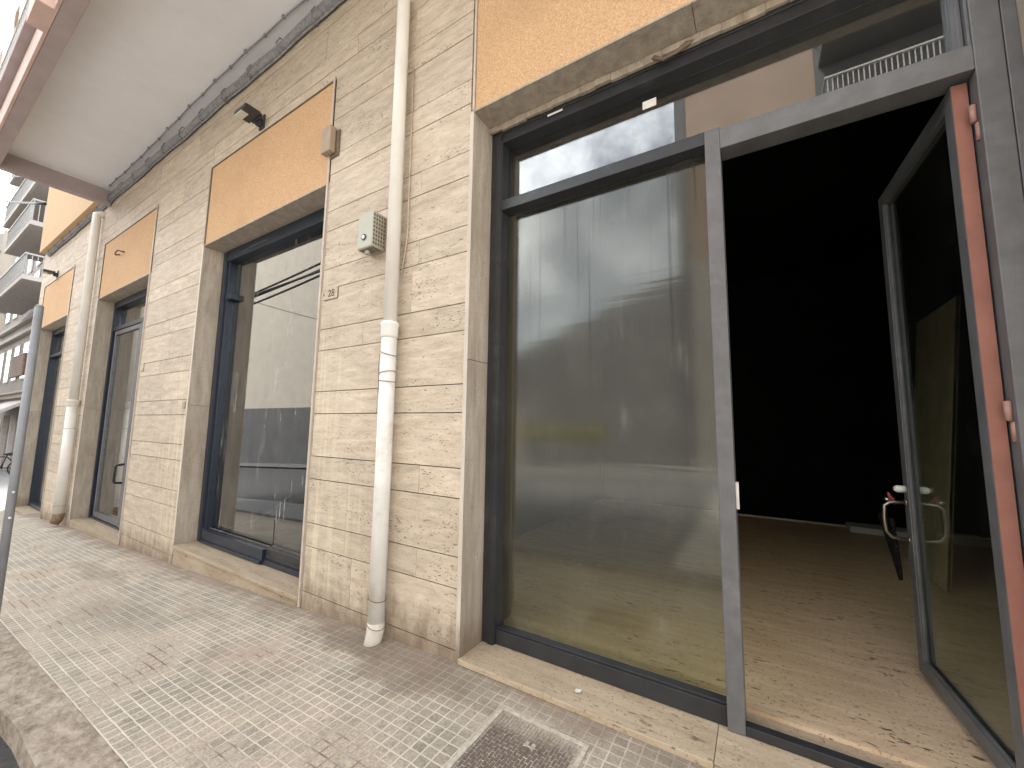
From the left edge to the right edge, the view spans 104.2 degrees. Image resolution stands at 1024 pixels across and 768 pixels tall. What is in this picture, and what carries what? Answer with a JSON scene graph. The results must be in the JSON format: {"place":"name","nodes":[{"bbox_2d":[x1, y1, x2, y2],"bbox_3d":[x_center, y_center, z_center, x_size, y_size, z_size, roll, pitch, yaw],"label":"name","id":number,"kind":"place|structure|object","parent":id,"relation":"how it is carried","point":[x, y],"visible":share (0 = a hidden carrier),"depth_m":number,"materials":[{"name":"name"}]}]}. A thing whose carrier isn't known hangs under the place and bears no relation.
{"place":"outdoors","nodes":[
{"label":"outdoors","id":0,"kind":"place"},
{"bbox_2d":[0,0,25,232],"label":"sky","id":1,"kind":"structure","parent":0,"point":[7,191],"materials":[{"name":"white"}]},
{"bbox_2d":[118,304,145,502],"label":"interior wall","id":2,"kind":"structure","parent":0,"point":[142,311],"depth_m":8.40,"materials":[{"name":"grey paint"}]},
{"bbox_2d":[233,233,322,514],"bbox_3d":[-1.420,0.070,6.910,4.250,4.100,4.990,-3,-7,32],"label":"window glass","id":3,"kind":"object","parent":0,"point":[274,436],"depth_m":6.68,"materials":[{"name":"clear glass"}]},
{"bbox_2d":[0,469,598,766],"bbox_3d":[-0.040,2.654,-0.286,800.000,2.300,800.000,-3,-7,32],"label":"road","id":4,"kind":"structure","parent":0,"point":[4,478],"depth_m":16.78,"materials":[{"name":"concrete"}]},
{"bbox_2d":[0,229,12,339],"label":"corner building","id":5,"kind":"structure","parent":4,"relation":"on","point":[6,260],"depth_m":40.12,"materials":[{"name":"paint"}]},
{"bbox_2d":[0,452,12,474],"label":"bicycle","id":6,"kind":"object","parent":4,"relation":"on","point":[7,454],"visible":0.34,"depth_m":20.61,"materials":[{"name":"metal"}]},
{"bbox_2d":[0,726,18,767],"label":"gutter","id":7,"kind":"object","parent":4,"relation":"on","point":[7,759],"depth_m":1.88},
{"bbox_2d":[0,174,48,470],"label":"apartment building","id":8,"kind":"structure","parent":4,"relation":"on","point":[20,281],"depth_m":28.39,"materials":[{"name":"paint"}]},
{"bbox_2d":[0,621,127,767],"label":"kerb","id":9,"kind":"structure","parent":4,"relation":"on","point":[55,730],"depth_m":1.97,"materials":[{"name":"stone"}]},
{"bbox_2d":[0,304,43,612],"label":"sign pole","id":10,"kind":"object","parent":9,"relation":"on","point":[17,457],"visible":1,"depth_m":2.91,"materials":[{"name":"metal"}]},
{"bbox_2d":[0,0,1023,767],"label":"shop building","id":11,"kind":"structure","parent":4,"relation":"on","point":[96,96],"depth_m":2.90,"materials":[{"name":"stone"}]},
{"bbox_2d":[0,200,46,204],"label":"overhead wire","id":12,"kind":"object","parent":11,"relation":"attached to","point":[35,203],"visible":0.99,"depth_m":11.86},
{"bbox_2d":[28,325,65,511],"bbox_3d":[-10.162,0.723,8.917,2.626,4.169,0.128,-3,-7,32],"label":"corner window","id":13,"kind":"structure","parent":11,"relation":"in","point":[54,362],"depth_m":9.43,"materials":[{"name":"blue paint"}]},
{"bbox_2d":[41,269,58,277],"bbox_3d":[-10.452,-2.524,9.013,0.250,0.160,0.239,-3,-7,32],"label":"street floodlight","id":14,"kind":"object","parent":11,"relation":"attached to","point":[50,272],"visible":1,"depth_m":9.01,"materials":[{"name":"black metal"}]},
{"bbox_2d":[49,211,104,524],"bbox_3d":[-7.743,-0.429,7.159,0.211,5.716,0.242,-3,-7,32],"label":"downpipe","id":15,"kind":"object","parent":11,"relation":"attached to","point":[73,401],"visible":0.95,"depth_m":7.05,"materials":[{"name":"beige plastic"}]},
{"bbox_2d":[88,288,146,530],"bbox_3d":[-6.300,0.358,6.509,2.491,3.844,0.221,-3,-7,32],"label":"door front","id":16,"kind":"structure","parent":11,"relation":"in","point":[103,507],"depth_m":6.82,"materials":[{"name":"glass"}]},
{"bbox_2d":[140,363,144,371],"bbox_3d":[-5.258,-0.233,5.661,0.149,0.119,0.005,-3,-7,32],"label":"house number plate","id":17,"kind":"object","parent":11,"relation":"attached to","point":[142,367],"visible":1,"depth_m":5.65,"materials":[{"name":"stone"}]},
{"bbox_2d":[46,0,344,256],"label":"cable bundle","id":18,"kind":"object","parent":11,"relation":"attached to","point":[318,13],"visible":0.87,"depth_m":4.93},
{"bbox_2d":[109,0,307,186],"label":"clipped cable","id":19,"kind":"object","parent":11,"relation":"attached to","point":[241,56],"visible":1,"depth_m":4.89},
{"bbox_2d":[234,103,265,130],"bbox_3d":[-2.833,-2.915,4.332,0.250,0.160,0.239,-3,-7,32],"label":"street floodlight","id":20,"kind":"object","parent":11,"relation":"attached to","point":[247,112],"visible":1,"depth_m":4.30,"materials":[{"name":"black metal"}]},
{"bbox_2d":[197,207,324,577],"bbox_3d":[-2.636,0.037,4.315,2.512,3.568,0.150,-3,-7,32],"label":"display window","id":21,"kind":"structure","parent":11,"relation":"in","point":[286,562],"depth_m":4.77,"materials":[{"name":"blue paint"}]},
{"bbox_2d":[321,286,338,300],"bbox_3d":[-1.573,-0.774,3.437,0.234,0.103,0.008,-3,-7,32],"label":"house number plate","id":22,"kind":"object","parent":11,"relation":"attached to","point":[329,294],"visible":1,"depth_m":3.43,"materials":[{"name":"stone"}]},
{"bbox_2d":[321,124,340,159],"bbox_3d":[-1.642,-2.188,3.606,0.175,0.275,0.074,-3,-7,32],"label":"junction box","id":23,"kind":"object","parent":11,"relation":"attached to","point":[330,142],"visible":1,"depth_m":3.59,"materials":[{"name":"beige plastic"}]},
{"bbox_2d":[357,210,385,255],"bbox_3d":[-1.099,-1.163,3.110,0.178,0.315,0.140,-3,-7,32],"label":"alarm siren","id":24,"kind":"object","parent":11,"relation":"attached to","point":[371,232],"visible":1,"depth_m":3.07,"materials":[{"name":"grey plastic"}]},
{"bbox_2d":[363,0,413,646],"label":"downpipe","id":25,"kind":"object","parent":11,"relation":"attached to","point":[389,324],"visible":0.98,"depth_m":2.83,"materials":[{"name":"beige plastic"}]},
{"bbox_2d":[548,97,655,116],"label":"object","id":26,"kind":"structure","parent":11,"relation":"in","point":[652,102],"depth_m":2.42,"materials":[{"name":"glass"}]},
{"bbox_2d":[522,158,694,211],"bbox_3d":[0.506,0.139,2.407,1.300,2.793,0.006,-3,-7,32],"label":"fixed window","id":27,"kind":"structure","parent":11,"relation":"in","point":[693,158],"depth_m":2.31,"materials":[{"name":"glass"}]},
{"bbox_2d":[883,492,895,504],"bbox_3d":[2.215,0.669,2.333,0.066,0.070,0.028,-1,-6,13],"label":"key ring","id":28,"kind":"object","parent":11,"relation":"hanging from","point":[889,496],"visible":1,"depth_m":2.33,"materials":[{"name":"red plastic"}]},
{"bbox_2d":[877,511,902,579],"bbox_3d":[2.281,0.976,2.409,0.080,0.363,0.259,-3,-7,32],"label":"dark cloth","id":29,"kind":"object","parent":11,"relation":"hanging from","point":[893,545],"visible":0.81,"depth_m":2.34,"materials":[{"name":"black fabric"}]},
{"bbox_2d":[878,82,1023,767],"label":"glass door","id":30,"kind":"structure","parent":11,"relation":"in","point":[954,114],"depth_m":1.63,"materials":[{"name":"grey paint"}]},
{"bbox_2d":[0,495,705,767],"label":"sidewalk","id":31,"kind":"structure","parent":0,"point":[143,660],"depth_m":2.27,"materials":[{"name":"tile"}]},
{"bbox_2d":[444,706,589,767],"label":"manhole cover","id":32,"kind":"object","parent":31,"relation":"in","point":[525,751],"visible":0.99,"depth_m":1.75,"materials":[{"name":"metal"}]},
{"bbox_2d":[226,504,589,555],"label":"shop floor","id":33,"kind":"structure","parent":0,"point":[287,528],"depth_m":5.37,"materials":[{"name":"beige tile"}]},
{"bbox_2d":[218,495,290,531],"bbox_3d":[-2.990,1.505,4.576,1.499,0.600,0.022,-3,-7,32],"label":"pale hose","id":34,"kind":"object","parent":33,"relation":"on","point":[280,503],"visible":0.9,"depth_m":4.48,"materials":[{"name":"plastic"}]},
{"bbox_2d":[510,0,991,613],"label":"interior wall","id":35,"kind":"structure","parent":0,"point":[614,396],"depth_m":5.66,"materials":[{"name":"black paint"}]},
{"bbox_2d":[602,499,991,547],"bbox_3d":[3.721,2.045,6.173,4.896,0.073,0.349,-3,-7,32],"label":"skirting","id":36,"kind":"object","parent":35,"relation":"attached to","point":[958,539],"visible":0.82,"depth_m":5.34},
{"bbox_2d":[504,500,1014,767],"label":"shop floor","id":37,"kind":"structure","parent":0,"point":[829,636],"depth_m":2.91,"materials":[{"name":"beige wood"}]},
{"bbox_2d":[908,296,959,592],"bbox_3d":[4.120,0.550,3.913,0.273,2.571,1.050,-3,-7,32],"label":"wooden board","id":38,"kind":"object","parent":37,"relation":"on","point":[936,382],"visible":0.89,"depth_m":3.74,"materials":[{"name":"brown wood"}]}
]}

